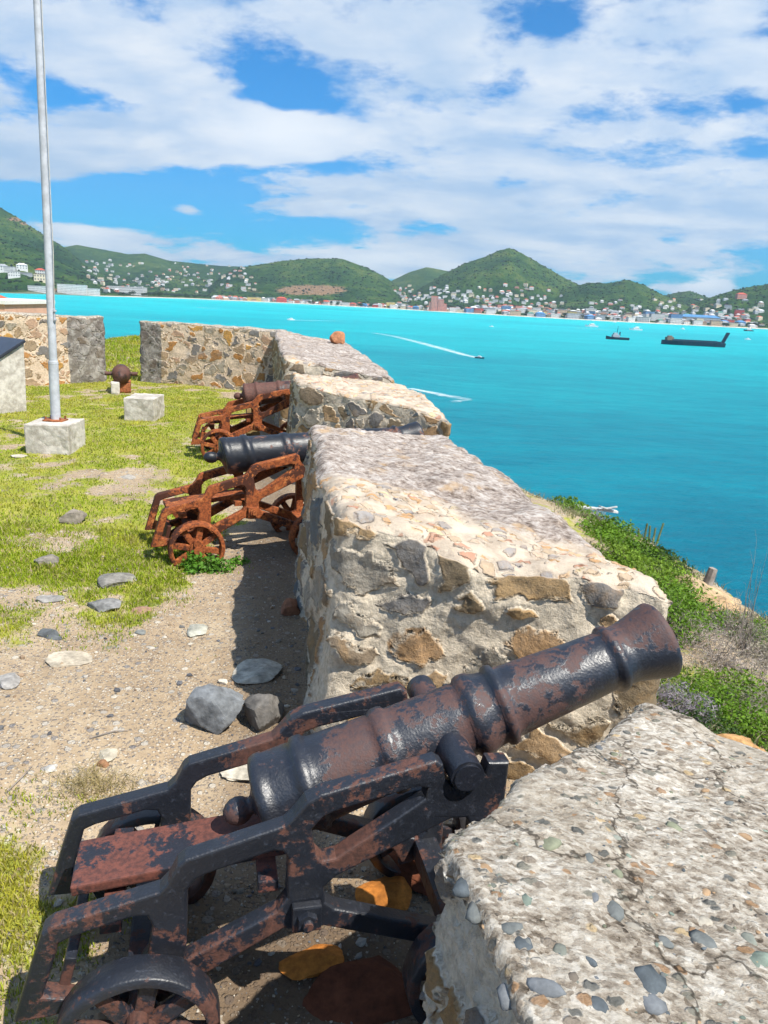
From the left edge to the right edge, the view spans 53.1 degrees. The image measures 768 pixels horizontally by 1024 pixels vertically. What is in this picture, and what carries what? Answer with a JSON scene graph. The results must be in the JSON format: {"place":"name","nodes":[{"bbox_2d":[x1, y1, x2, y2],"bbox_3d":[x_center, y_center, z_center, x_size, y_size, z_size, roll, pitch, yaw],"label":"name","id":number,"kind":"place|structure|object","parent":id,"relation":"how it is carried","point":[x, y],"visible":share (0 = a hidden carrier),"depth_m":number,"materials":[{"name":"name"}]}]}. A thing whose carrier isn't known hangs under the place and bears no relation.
{"place":"outdoors","nodes":[
{"label":"outdoors","id":0,"kind":"place"},
{"bbox_2d":[0,334,272,1023],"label":"grass","id":1,"kind":"structure","parent":0,"point":[132,360],"depth_m":5.95,"materials":[{"name":"green plant"}]},
{"bbox_2d":[246,406,259,435],"bbox_3d":[-1.742,-1.205,10.183,0.175,0.701,0.154,-2,16,-17],"label":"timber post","id":2,"kind":"object","parent":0,"point":[252,432],"depth_m":10.14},
{"bbox_2d":[0,341,767,1023],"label":"ground","id":3,"kind":"structure","parent":0,"point":[158,693],"depth_m":4.04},
{"bbox_2d":[0,672,19,689],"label":"rock","id":4,"kind":"object","parent":3,"relation":"on","point":[9,680],"visible":1,"depth_m":3.96,"materials":[{"name":"stone"}]},
{"bbox_2d":[0,336,25,413],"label":"information lectern","id":5,"kind":"object","parent":3,"relation":"on","point":[12,385],"visible":0.94,"depth_m":11.98,"materials":[{"name":"concrete"}]},
{"bbox_2d":[10,454,26,457],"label":"rock","id":6,"kind":"object","parent":3,"relation":"on","point":[19,455],"visible":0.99,"depth_m":9.03,"materials":[{"name":"stone"}]},
{"bbox_2d":[7,765,32,791],"bbox_3d":[-1.532,1.124,3.243,0.012,0.019,0.168,6,16,10],"label":"stick","id":7,"kind":"object","parent":3,"relation":"on","point":[19,779],"visible":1,"depth_m":3.23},
{"bbox_2d":[0,295,46,313],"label":"pink building","id":8,"kind":"structure","parent":3,"relation":"on","point":[23,305],"depth_m":50.90,"materials":[{"name":"orange concrete"}]},
{"bbox_2d":[34,554,58,565],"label":"rock","id":9,"kind":"object","parent":3,"relation":"on","point":[51,558],"visible":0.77,"depth_m":5.58,"materials":[{"name":"stone"}]},
{"bbox_2d":[37,628,61,639],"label":"rock","id":10,"kind":"object","parent":3,"relation":"on","point":[53,634],"visible":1,"depth_m":4.53,"materials":[{"name":"stone"}]},
{"bbox_2d":[36,595,64,602],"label":"rock","id":11,"kind":"object","parent":3,"relation":"on","point":[48,598],"visible":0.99,"depth_m":4.99,"materials":[{"name":"stone"}]},
{"bbox_2d":[44,764,57,772],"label":"rock","id":12,"kind":"object","parent":3,"relation":"on","point":[49,768],"visible":0.99,"depth_m":3.31,"materials":[{"name":"stone"}]},
{"bbox_2d":[0,311,106,385],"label":"stone wall","id":13,"kind":"structure","parent":3,"relation":"on","point":[80,340],"depth_m":15.57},
{"bbox_2d":[24,417,84,454],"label":"concrete block","id":14,"kind":"structure","parent":3,"relation":"on","point":[67,437],"depth_m":9.24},
{"bbox_2d":[33,0,67,421],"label":"flagpole","id":15,"kind":"object","parent":14,"relation":"on","point":[54,387],"visible":1,"depth_m":8.84,"materials":[{"name":"metal"}]},
{"bbox_2d":[45,651,92,666],"bbox_3d":[-1.744,0.815,4.256,0.268,0.025,0.194,3,16,0],"label":"rock","id":16,"kind":"object","parent":3,"relation":"on","point":[70,658],"visible":1,"depth_m":4.24,"materials":[{"name":"stone"}]},
{"bbox_2d":[59,509,86,523],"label":"rock","id":17,"kind":"object","parent":3,"relation":"on","point":[74,516],"visible":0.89,"depth_m":6.61,"materials":[{"name":"stone"}]},
{"bbox_2d":[8,743,161,808],"bbox_3d":[-1.230,1.149,3.223,0.621,0.106,0.475,-6,18,-30],"label":"straw tuft","id":18,"kind":"object","parent":3,"relation":"on","point":[94,782],"visible":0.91,"depth_m":3.25,"materials":[{"name":"beige plant"}]},
{"bbox_2d":[97,759,108,767],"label":"rock","id":19,"kind":"object","parent":3,"relation":"on","point":[104,764],"visible":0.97,"depth_m":3.37,"materials":[{"name":"stone"}]},
{"bbox_2d":[87,598,121,612],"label":"rock","id":20,"kind":"object","parent":3,"relation":"on","point":[104,605],"visible":1,"depth_m":4.93,"materials":[{"name":"stone"}]},
{"bbox_2d":[99,748,117,761],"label":"rock","id":21,"kind":"object","parent":3,"relation":"on","point":[112,752],"visible":0.97,"depth_m":3.43,"materials":[{"name":"stone"}]},
{"bbox_2d":[90,730,127,738],"bbox_3d":[-1.284,1.032,3.583,0.172,0.012,0.017,-6,18,-30],"label":"stick","id":22,"kind":"object","parent":3,"relation":"on","point":[107,732],"visible":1,"depth_m":3.58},
{"bbox_2d":[97,572,136,588],"bbox_3d":[-1.898,0.472,5.392,0.266,0.079,0.242,-12,22,-43],"label":"rock","id":23,"kind":"object","parent":3,"relation":"on","point":[107,580],"visible":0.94,"depth_m":5.33,"materials":[{"name":"stone"}]},
{"bbox_2d":[104,364,137,393],"bbox_3d":[-5.089,-2.589,14.887,0.600,0.554,0.694,-2,16,-18],"label":"mounted gun","id":24,"kind":"object","parent":3,"relation":"on","point":[121,374],"visible":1,"depth_m":14.62,"materials":[{"name":"brown paint"}]},
{"bbox_2d":[120,475,135,479],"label":"rock","id":25,"kind":"object","parent":3,"relation":"on","point":[129,477],"visible":1,"depth_m":8.29,"materials":[{"name":"stone"}]},
{"bbox_2d":[134,629,145,634],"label":"rock","id":26,"kind":"object","parent":3,"relation":"on","point":[141,632],"visible":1,"depth_m":4.63,"materials":[{"name":"stone"}]},
{"bbox_2d":[131,606,151,613],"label":"rock","id":27,"kind":"object","parent":3,"relation":"on","point":[137,608],"visible":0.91,"depth_m":4.94,"materials":[{"name":"stone"}]},
{"bbox_2d":[123,393,164,421],"bbox_3d":[-3.772,-1.637,12.105,0.472,0.392,0.630,2,16,-2],"label":"concrete block","id":28,"kind":"object","parent":3,"relation":"on","point":[145,406],"depth_m":11.82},
{"bbox_2d":[187,624,207,636],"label":"rock","id":29,"kind":"object","parent":3,"relation":"on","point":[196,630],"visible":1,"depth_m":4.65,"materials":[{"name":"stone"}]},
{"bbox_2d":[175,550,235,574],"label":"weed","id":30,"kind":"object","parent":3,"relation":"on","point":[195,567],"visible":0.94,"depth_m":5.64,"materials":[{"name":"green plant"}]},
{"bbox_2d":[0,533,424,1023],"bbox_3d":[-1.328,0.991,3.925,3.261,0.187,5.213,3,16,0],"label":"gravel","id":31,"kind":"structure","parent":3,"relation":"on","point":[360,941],"depth_m":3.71,"materials":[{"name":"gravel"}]},
{"bbox_2d":[139,320,286,390],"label":"stone wall","id":32,"kind":"structure","parent":3,"relation":"on","point":[217,356],"depth_m":16.20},
{"bbox_2d":[184,684,243,734],"bbox_3d":[-0.829,0.959,3.736,0.291,0.274,0.203,3,16,0],"label":"rock","id":33,"kind":"object","parent":3,"relation":"on","point":[215,709],"visible":0.99,"depth_m":3.66,"materials":[{"name":"stone"}]},
{"bbox_2d":[220,764,248,780],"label":"rock","id":34,"kind":"object","parent":3,"relation":"on","point":[238,773],"visible":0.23,"depth_m":3.40,"materials":[{"name":"stone"}]},
{"bbox_2d":[228,555,251,566],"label":"weed","id":35,"kind":"object","parent":3,"relation":"on","point":[236,559],"visible":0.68,"depth_m":5.85,"materials":[{"name":"green plant"}]},
{"bbox_2d":[232,658,282,683],"bbox_3d":[-0.691,0.866,4.206,0.264,0.058,0.317,3,16,0],"label":"rock","id":36,"kind":"object","parent":3,"relation":"on","point":[255,671],"visible":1,"depth_m":4.16,"materials":[{"name":"stone"}]},
{"bbox_2d":[243,694,284,732],"bbox_3d":[-0.593,0.987,3.796,0.197,0.226,0.241,3,16,0],"label":"rock","id":37,"kind":"object","parent":3,"relation":"on","point":[263,712],"visible":0.93,"depth_m":3.71,"materials":[{"name":"stone"}]},
{"bbox_2d":[191,373,358,455],"bbox_3d":[-1.351,-1.212,9.660,2.103,1.115,0.821,-1,16,-13],"label":"cannon","id":38,"kind":"object","parent":3,"relation":"on","point":[273,397],"visible":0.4,"depth_m":9.39,"materials":[{"name":"brown paint"}]},
{"bbox_2d":[145,421,423,565],"bbox_3d":[-0.754,-0.182,6.299,2.301,1.096,0.788,-4,17,-22],"label":"cannon","id":39,"kind":"object","parent":3,"relation":"on","point":[256,459],"visible":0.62,"depth_m":5.98,"materials":[{"name":"paint"}]},
{"bbox_2d":[281,598,299,615],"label":"rock","id":40,"kind":"object","parent":3,"relation":"on","point":[289,607],"visible":0.85,"depth_m":4.95,"materials":[{"name":"stone"}]},
{"bbox_2d":[278,944,343,980],"bbox_3d":[-0.241,1.500,2.559,0.220,0.060,0.115,-3,17,-21],"label":"stone slab","id":41,"kind":"object","parent":3,"relation":"on","point":[316,960],"depth_m":2.54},
{"bbox_2d":[272,330,394,429],"bbox_3d":[-1.030,-2.070,13.074,1.736,1.686,6.167,0,16,-8],"label":"battlement merlon","id":42,"kind":"object","parent":3,"relation":"on","point":[297,353],"visible":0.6,"depth_m":11.28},
{"bbox_2d":[329,331,344,343],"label":"loose stone","id":43,"kind":"object","parent":42,"relation":"on","point":[337,337],"visible":0.94,"depth_m":14.87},
{"bbox_2d":[14,603,682,1023],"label":"cannon","id":44,"kind":"object","parent":3,"relation":"on","point":[412,773],"visible":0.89,"depth_m":2.29,"materials":[{"name":"black metal"}]},
{"bbox_2d":[302,955,420,1023],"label":"stone slab","id":45,"kind":"object","parent":3,"relation":"on","point":[371,990],"depth_m":2.43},
{"bbox_2d":[286,372,451,483],"bbox_3d":[-0.261,-0.660,8.435,1.532,1.542,2.403,-1,16,-12],"label":"battlement merlon","id":46,"kind":"object","parent":3,"relation":"on","point":[338,402],"visible":0.49,"depth_m":7.89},
{"bbox_2d":[355,876,411,909],"bbox_3d":[0.004,1.415,2.852,0.233,0.065,0.188,-1,16,-13],"label":"stone slab","id":47,"kind":"object","parent":3,"relation":"on","point":[395,892],"depth_m":2.83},
{"bbox_2d":[388,838,443,896],"bbox_3d":[0.216,1.375,2.966,0.472,0.052,0.337,3,16,0],"label":"stone slab","id":48,"kind":"object","parent":3,"relation":"on","point":[410,874],"depth_m":2.92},
{"bbox_2d":[294,425,672,779],"bbox_3d":[0.181,0.350,4.689,1.496,1.449,3.347,0,16,-11],"label":"battlement merlon","id":49,"kind":"object","parent":3,"relation":"on","point":[439,560],"visible":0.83,"depth_m":3.36,"materials":[{"name":"stone"}]},
{"bbox_2d":[551,495,598,517],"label":"shrub","id":50,"kind":"object","parent":3,"relation":"on","point":[567,501],"visible":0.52,"depth_m":10.77,"materials":[{"name":"green plant"}]},
{"bbox_2d":[419,703,767,1023],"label":"battlement merlon","id":51,"kind":"object","parent":3,"relation":"on","point":[618,874],"visible":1,"depth_m":1.30,"materials":[{"name":"concrete"}]},
{"bbox_2d":[575,515,629,548],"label":"shrub","id":52,"kind":"object","parent":3,"relation":"on","point":[603,533],"visible":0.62,"depth_m":9.35,"materials":[{"name":"green plant"}]},
{"bbox_2d":[592,512,647,543],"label":"shrub","id":53,"kind":"object","parent":3,"relation":"on","point":[618,528],"visible":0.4,"depth_m":9.74,"materials":[{"name":"green plant"}]},
{"bbox_2d":[594,539,659,580],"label":"shrub","id":54,"kind":"object","parent":3,"relation":"on","point":[624,555],"visible":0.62,"depth_m":7.91,"materials":[{"name":"green plant"}]},
{"bbox_2d":[598,534,676,569],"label":"shrub","id":55,"kind":"object","parent":3,"relation":"on","point":[653,548],"visible":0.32,"depth_m":8.72,"materials":[{"name":"green plant"}]},
{"bbox_2d":[509,476,767,747],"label":"ground cover","id":56,"kind":"object","parent":3,"relation":"on","point":[573,511],"visible":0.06,"depth_m":7.57,"materials":[{"name":"green plant"}]},
{"bbox_2d":[638,523,663,544],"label":"columnar cactus","id":57,"kind":"object","parent":3,"relation":"on","point":[645,532],"visible":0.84,"depth_m":10.02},
{"bbox_2d":[629,540,694,573],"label":"shrub","id":58,"kind":"object","parent":3,"relation":"on","point":[674,558],"visible":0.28,"depth_m":8.64,"materials":[{"name":"green plant"}]},
{"bbox_2d":[626,553,702,597],"bbox_3d":[2.759,0.641,7.711,0.832,0.299,1.264,3,16,0],"label":"shrub","id":59,"kind":"object","parent":3,"relation":"on","point":[668,571],"visible":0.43,"depth_m":7.68,"materials":[{"name":"green plant"}]},
{"bbox_2d":[659,574,716,653],"bbox_3d":[2.287,0.757,6.093,0.648,0.505,0.948,3,16,0],"label":"shrub","id":60,"kind":"object","parent":3,"relation":"on","point":[679,612],"visible":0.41,"depth_m":5.97,"materials":[{"name":"green plant"}]},
{"bbox_2d":[656,677,721,727],"bbox_3d":[1.650,1.105,4.379,0.564,0.303,0.506,3,16,0],"label":"scrub bush","id":61,"kind":"object","parent":3,"relation":"on","point":[680,699],"visible":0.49,"depth_m":4.36,"materials":[{"name":"grey plant"}]},
{"bbox_2d":[652,574,731,636],"bbox_3d":[2.626,0.794,6.761,0.923,0.301,1.238,3,16,0],"label":"shrub","id":62,"kind":"object","parent":3,"relation":"on","point":[709,605],"visible":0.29,"depth_m":6.71,"materials":[{"name":"green plant"}]},
{"bbox_2d":[657,665,731,716],"bbox_3d":[1.818,1.089,4.737,0.694,0.260,0.615,3,16,0],"label":"shrub","id":63,"kind":"object","parent":3,"relation":"on","point":[689,678],"visible":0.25,"depth_m":4.71,"materials":[{"name":"green plant"}]},
{"bbox_2d":[666,609,737,654],"bbox_3d":[2.413,0.924,6.024,0.843,0.306,0.778,3,16,0],"label":"scrub bush","id":64,"kind":"object","parent":3,"relation":"on","point":[699,627],"visible":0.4,"depth_m":5.96,"materials":[{"name":"beige plant"}]},
{"bbox_2d":[671,574,747,611],"bbox_3d":[3.147,0.833,7.547,0.688,0.322,1.049,-2,16,-16],"label":"boulder","id":65,"kind":"object","parent":3,"relation":"on","point":[714,591],"visible":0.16,"depth_m":7.52,"materials":[{"name":"stone"}]},
{"bbox_2d":[703,567,717,585],"bbox_3d":[3.483,0.743,8.256,0.158,0.311,0.122,3,16,0],"label":"tree stump","id":66,"kind":"object","parent":3,"relation":"on","point":[710,576],"visible":0.66,"depth_m":8.20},
{"bbox_2d":[668,706,755,742],"bbox_3d":[1.645,1.192,4.218,0.726,0.261,0.445,3,16,0],"label":"shrub","id":67,"kind":"object","parent":3,"relation":"on","point":[716,732],"visible":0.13,"depth_m":4.21,"materials":[{"name":"green plant"}]},
{"bbox_2d":[657,664,767,750],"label":"shrub","id":68,"kind":"object","parent":3,"relation":"on","point":[728,704],"visible":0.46,"depth_m":4.50,"materials":[{"name":"green plant"}]},
{"bbox_2d":[694,592,746,623],"bbox_3d":[3.101,0.941,7.209,0.403,0.295,0.651,-1,16,-13],"label":"boulder","id":69,"kind":"object","parent":3,"relation":"on","point":[721,599],"visible":0.1,"depth_m":7.11,"materials":[{"name":"stone"}]},
{"bbox_2d":[675,623,767,682],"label":"scrub bush","id":70,"kind":"object","parent":3,"relation":"on","point":[712,653],"visible":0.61,"depth_m":5.61,"materials":[{"name":"grey plant"}]},
{"bbox_2d":[687,597,767,651],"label":"scrub bush","id":71,"kind":"object","parent":3,"relation":"on","point":[726,623],"visible":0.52,"depth_m":6.42,"materials":[{"name":"beige plant"}]},
{"bbox_2d":[687,603,767,646],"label":"shrub","id":72,"kind":"object","parent":3,"relation":"on","point":[758,622],"visible":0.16,"depth_m":6.61,"materials":[{"name":"green plant"}]},
{"bbox_2d":[688,664,767,712],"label":"shrub","id":73,"kind":"object","parent":3,"relation":"on","point":[738,681],"visible":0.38,"depth_m":5.07,"materials":[{"name":"green plant"}]},
{"bbox_2d":[701,638,767,696],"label":"scrub bush","id":74,"kind":"object","parent":3,"relation":"on","point":[759,672],"visible":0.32,"depth_m":5.40,"materials":[{"name":"beige plant"}]},
{"bbox_2d":[710,679,767,720],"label":"scrub bush","id":75,"kind":"object","parent":3,"relation":"on","point":[759,693],"visible":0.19,"depth_m":4.86,"materials":[{"name":"green plant"}]},
{"bbox_2d":[717,734,765,751],"bbox_3d":[1.793,1.278,3.978,0.518,0.272,0.328,-3,17,-21],"label":"boulder","id":76,"kind":"object","parent":3,"relation":"on","point":[740,739],"visible":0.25,"depth_m":3.94,"materials":[{"name":"stone"}]},
{"bbox_2d":[716,702,767,751],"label":"shrub","id":77,"kind":"object","parent":3,"relation":"on","point":[750,724],"visible":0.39,"depth_m":4.42,"materials":[{"name":"green plant"}]},
{"bbox_2d":[721,622,767,654],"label":"scrub bush","id":78,"kind":"object","parent":3,"relation":"on","point":[764,633],"visible":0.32,"depth_m":6.34,"materials":[{"name":"beige plant"}]},
{"bbox_2d":[725,638,767,668],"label":"shrub","id":79,"kind":"object","parent":3,"relation":"on","point":[759,646],"visible":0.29,"depth_m":6.05,"materials":[{"name":"grey plant"}]},
{"bbox_2d":[736,532,767,657],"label":"bare bush","id":80,"kind":"object","parent":3,"relation":"on","point":[751,607],"visible":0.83,"depth_m":5.99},
{"bbox_2d":[0,293,767,618],"bbox_3d":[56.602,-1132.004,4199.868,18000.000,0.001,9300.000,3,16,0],"label":"water","id":81,"kind":"structure","parent":0,"point":[642,429],"depth_m":282.12,"materials":[{"name":"liquid"}]},
{"bbox_2d":[574,505,617,512],"bbox_3d":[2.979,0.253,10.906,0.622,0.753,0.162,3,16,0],"label":"small white boat","id":82,"kind":"object","parent":81,"relation":"on","point":[609,509],"visible":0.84,"depth_m":10.80,"materials":[{"name":"white wood"}]},
{"bbox_2d":[606,326,629,339],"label":"tugboat","id":83,"kind":"object","parent":81,"relation":"on","point":[615,336],"visible":0.93,"depth_m":859.98},
{"bbox_2d":[661,333,729,346],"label":"landing barge","id":84,"kind":"object","parent":81,"relation":"on","point":[670,340],"visible":0.94,"depth_m":796.54,"materials":[{"name":"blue metal"}]},
{"bbox_2d":[0,208,767,328],"bbox_3d":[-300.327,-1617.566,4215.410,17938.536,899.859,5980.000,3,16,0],"label":"hills","id":85,"kind":"structure","parent":0,"point":[418,279],"depth_m":3337.03,"materials":[{"name":"plant"}]},
{"bbox_2d":[3,266,15,272],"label":"apartment building","id":86,"kind":"structure","parent":85,"relation":"on","point":[7,268],"depth_m":2116.44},
{"bbox_2d":[7,271,19,278],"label":"house","id":87,"kind":"structure","parent":85,"relation":"on","point":[13,274],"depth_m":2096.15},
{"bbox_2d":[16,263,27,271],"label":"house","id":88,"kind":"structure","parent":85,"relation":"on","point":[21,266],"depth_m":2137.32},
{"bbox_2d":[28,285,45,292],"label":"hotel building","id":89,"kind":"structure","parent":85,"relation":"on","point":[41,289],"depth_m":2018.42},
{"bbox_2d":[33,273,45,282],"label":"house","id":90,"kind":"structure","parent":85,"relation":"on","point":[39,277],"depth_m":2109.98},
{"bbox_2d":[35,268,44,273],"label":"house","id":91,"kind":"structure","parent":85,"relation":"on","point":[39,271],"depth_m":2170.55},
{"bbox_2d":[57,284,86,294],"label":"hotel building","id":92,"kind":"structure","parent":85,"relation":"on","point":[72,289],"depth_m":2083.64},
{"bbox_2d":[86,288,99,295],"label":"hotel building","id":93,"kind":"structure","parent":85,"relation":"on","point":[93,292],"depth_m":2101.37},
{"bbox_2d":[109,286,146,295],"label":"warehouse","id":94,"kind":"structure","parent":85,"relation":"on","point":[137,290],"depth_m":2502.84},
{"bbox_2d":[247,297,260,300],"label":"hotel building","id":95,"kind":"structure","parent":85,"relation":"on","point":[256,298],"depth_m":2643.66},
{"bbox_2d":[276,297,286,301],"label":"beach building","id":96,"kind":"structure","parent":85,"relation":"on","point":[281,299],"depth_m":2682.50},
{"bbox_2d":[0,208,767,326],"bbox_3d":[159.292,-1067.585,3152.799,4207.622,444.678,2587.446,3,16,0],"label":"woodland","id":97,"kind":"object","parent":85,"relation":"on","point":[303,290],"visible":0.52,"depth_m":3242.35,"materials":[{"name":"green plant"}]},
{"bbox_2d":[82,260,764,326],"bbox_3d":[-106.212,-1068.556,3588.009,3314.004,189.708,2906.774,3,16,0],"label":"houses","id":98,"kind":"structure","parent":85,"relation":"on","point":[757,309],"depth_m":2698.17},
{"bbox_2d":[428,296,446,310],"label":"tower hotel","id":99,"kind":"structure","parent":85,"relation":"on","point":[435,304],"depth_m":2441.16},
{"bbox_2d":[464,308,473,312],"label":"house","id":100,"kind":"structure","parent":85,"relation":"on","point":[468,310],"depth_m":2402.38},
{"bbox_2d":[510,310,520,315],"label":"house","id":101,"kind":"structure","parent":85,"relation":"on","point":[515,313],"depth_m":2279.93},
{"bbox_2d":[535,312,545,316],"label":"house","id":102,"kind":"structure","parent":85,"relation":"on","point":[540,314],"depth_m":2256.81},
{"bbox_2d":[566,313,579,318],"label":"house","id":103,"kind":"structure","parent":85,"relation":"on","point":[572,315],"depth_m":2233.02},
{"bbox_2d":[625,317,635,321],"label":"house","id":104,"kind":"structure","parent":85,"relation":"on","point":[630,319],"depth_m":2206.81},
{"bbox_2d":[637,316,650,321],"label":"house","id":105,"kind":"structure","parent":85,"relation":"on","point":[643,319],"depth_m":2225.51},
{"bbox_2d":[649,313,664,320],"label":"apartment building","id":106,"kind":"structure","parent":85,"relation":"on","point":[654,317],"depth_m":2305.75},
{"bbox_2d":[669,318,681,323],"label":"house","id":107,"kind":"structure","parent":85,"relation":"on","point":[675,320],"depth_m":2222.20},
{"bbox_2d":[668,314,682,317],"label":"office building","id":108,"kind":"structure","parent":85,"relation":"on","point":[675,316],"depth_m":2293.71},
{"bbox_2d":[692,320,702,324],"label":"house","id":109,"kind":"structure","parent":85,"relation":"on","point":[697,322],"depth_m":2204.33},
{"bbox_2d":[683,314,720,320],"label":"warehouse","id":110,"kind":"structure","parent":85,"relation":"on","point":[705,317],"depth_m":2353.20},
{"bbox_2d":[709,320,722,325],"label":"house","id":111,"kind":"structure","parent":85,"relation":"on","point":[715,323],"depth_m":2215.14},
{"bbox_2d":[734,309,744,314],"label":"house","id":112,"kind":"structure","parent":85,"relation":"on","point":[736,311],"depth_m":2543.88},
{"bbox_2d":[735,293,746,298],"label":"villa","id":113,"kind":"object","parent":85,"relation":"on","point":[740,295],"visible":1,"depth_m":2736.41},
{"bbox_2d":[0,0,767,296],"label":"sky","id":114,"kind":"structure","parent":0,"point":[593,141],"materials":[{"name":"blue"}]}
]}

